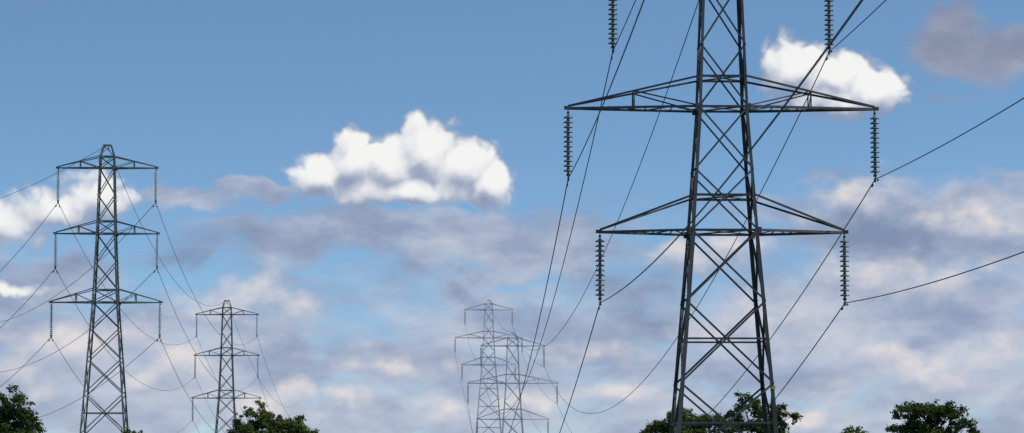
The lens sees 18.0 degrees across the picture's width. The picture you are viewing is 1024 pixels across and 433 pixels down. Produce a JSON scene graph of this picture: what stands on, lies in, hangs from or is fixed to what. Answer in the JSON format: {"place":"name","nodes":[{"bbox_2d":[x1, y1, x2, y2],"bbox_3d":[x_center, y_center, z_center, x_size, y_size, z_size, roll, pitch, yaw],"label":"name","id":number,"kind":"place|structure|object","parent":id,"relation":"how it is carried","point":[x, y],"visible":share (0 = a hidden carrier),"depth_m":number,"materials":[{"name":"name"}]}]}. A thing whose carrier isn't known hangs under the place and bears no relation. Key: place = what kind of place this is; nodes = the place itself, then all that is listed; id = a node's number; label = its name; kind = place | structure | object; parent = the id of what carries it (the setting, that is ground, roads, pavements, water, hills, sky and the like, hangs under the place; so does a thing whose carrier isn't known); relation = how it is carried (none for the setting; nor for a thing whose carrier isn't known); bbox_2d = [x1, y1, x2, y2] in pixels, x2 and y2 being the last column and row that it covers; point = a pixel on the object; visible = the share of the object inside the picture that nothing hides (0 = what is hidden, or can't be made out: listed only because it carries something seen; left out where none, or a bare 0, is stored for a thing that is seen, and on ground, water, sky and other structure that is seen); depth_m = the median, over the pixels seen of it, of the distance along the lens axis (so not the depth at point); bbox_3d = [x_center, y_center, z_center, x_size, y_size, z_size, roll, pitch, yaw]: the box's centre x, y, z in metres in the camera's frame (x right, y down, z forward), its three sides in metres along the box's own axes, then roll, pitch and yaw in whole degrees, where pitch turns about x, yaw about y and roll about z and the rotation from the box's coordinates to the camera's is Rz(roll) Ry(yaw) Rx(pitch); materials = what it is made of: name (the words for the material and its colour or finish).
{"place":"outdoors","nodes":[
{"label":"outdoors","id":0,"kind":"place"},
{"bbox_2d":[0,0,1023,432],"label":"sky","id":1,"kind":"structure","parent":0,"point":[354,177],"materials":[{"name":"blue"}]},
{"bbox_3d":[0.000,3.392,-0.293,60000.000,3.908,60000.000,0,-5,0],"label":"ground","id":2,"kind":"structure","parent":0,"visible":0},
{"bbox_2d":[0,383,46,432],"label":"oak tree","id":3,"kind":"object","parent":2,"relation":"on","point":[24,419],"visible":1,"depth_m":298.44,"materials":[{"name":"green plant"}]},
{"bbox_2d":[49,144,162,432],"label":"electricity pylon","id":4,"kind":"object","parent":2,"relation":"on","point":[115,233],"visible":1,"depth_m":337.83,"materials":[{"name":"grey metal"}]},
{"bbox_2d":[0,147,158,416],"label":"power line","id":5,"kind":"object","parent":4,"relation":"attached to","point":[64,289],"visible":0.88,"depth_m":363.96,"materials":[{"name":"metal"}]},
{"bbox_2d":[52,148,257,432],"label":"power line","id":6,"kind":"object","parent":4,"relation":"attached to","point":[137,327],"visible":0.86,"depth_m":383.88,"materials":[{"name":"metal"}]},
{"bbox_2d":[121,427,142,432],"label":"hawthorn tree","id":7,"kind":"object","parent":2,"relation":"on","point":[130,431],"visible":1,"depth_m":299.29,"materials":[{"name":"green plant"}]},
{"bbox_2d":[191,300,260,432],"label":"electricity pylon","id":8,"kind":"object","parent":2,"relation":"on","point":[219,390],"visible":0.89,"depth_m":545.73,"materials":[{"name":"grey metal"}]},
{"bbox_2d":[193,301,322,431],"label":"power line","id":9,"kind":"object","parent":8,"relation":"attached to","point":[258,378],"visible":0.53,"depth_m":585.04,"materials":[{"name":"metal"}]},
{"bbox_2d":[225,400,319,432],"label":"ash tree","id":10,"kind":"object","parent":2,"relation":"on","point":[269,424],"visible":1,"depth_m":298.85,"materials":[{"name":"green plant"}]},
{"bbox_2d":[454,300,522,432],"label":"electricity pylon","id":11,"kind":"object","parent":2,"relation":"on","point":[487,357],"visible":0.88,"depth_m":969.46,"materials":[{"name":"metal"}]},
{"bbox_2d":[455,302,556,432],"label":"power line","id":12,"kind":"object","parent":11,"relation":"attached to","point":[478,364],"visible":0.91,"depth_m":865.65,"materials":[{"name":"metal"}]},
{"bbox_2d":[467,332,558,432],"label":"electricity pylon","id":13,"kind":"object","parent":2,"relation":"on","point":[517,345],"visible":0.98,"depth_m":726.99,"materials":[{"name":"metal"}]},
{"bbox_2d":[639,407,733,432],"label":"ash tree","id":14,"kind":"object","parent":2,"relation":"on","point":[659,426],"visible":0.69,"depth_m":298.34,"materials":[{"name":"green plant"}]},
{"bbox_2d":[563,0,879,432],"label":"electricity pylon","id":15,"kind":"object","parent":2,"relation":"on","point":[690,234],"visible":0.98,"depth_m":210.66,"materials":[{"name":"metal"}]},
{"bbox_2d":[468,0,873,432],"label":"power line","id":16,"kind":"object","parent":15,"relation":"attached to","point":[872,185],"visible":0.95,"depth_m":255.07,"materials":[{"name":"metal"}]},
{"bbox_2d":[568,0,1023,305],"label":"power line","id":17,"kind":"object","parent":15,"relation":"attached to","point":[804,79],"visible":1,"depth_m":142.71,"materials":[{"name":"metal"}]},
{"bbox_2d":[723,390,803,432],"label":"oak tree","id":18,"kind":"object","parent":2,"relation":"on","point":[756,409],"visible":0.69,"depth_m":303.91,"materials":[{"name":"green plant"}]},
{"bbox_2d":[841,425,868,432],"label":"hawthorn tree","id":19,"kind":"object","parent":2,"relation":"on","point":[853,430],"visible":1,"depth_m":298.99,"materials":[{"name":"green plant"}]},
{"bbox_2d":[885,399,979,432],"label":"oak tree","id":20,"kind":"object","parent":2,"relation":"on","point":[930,413],"visible":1,"depth_m":298.66,"materials":[{"name":"green plant"}]}
]}

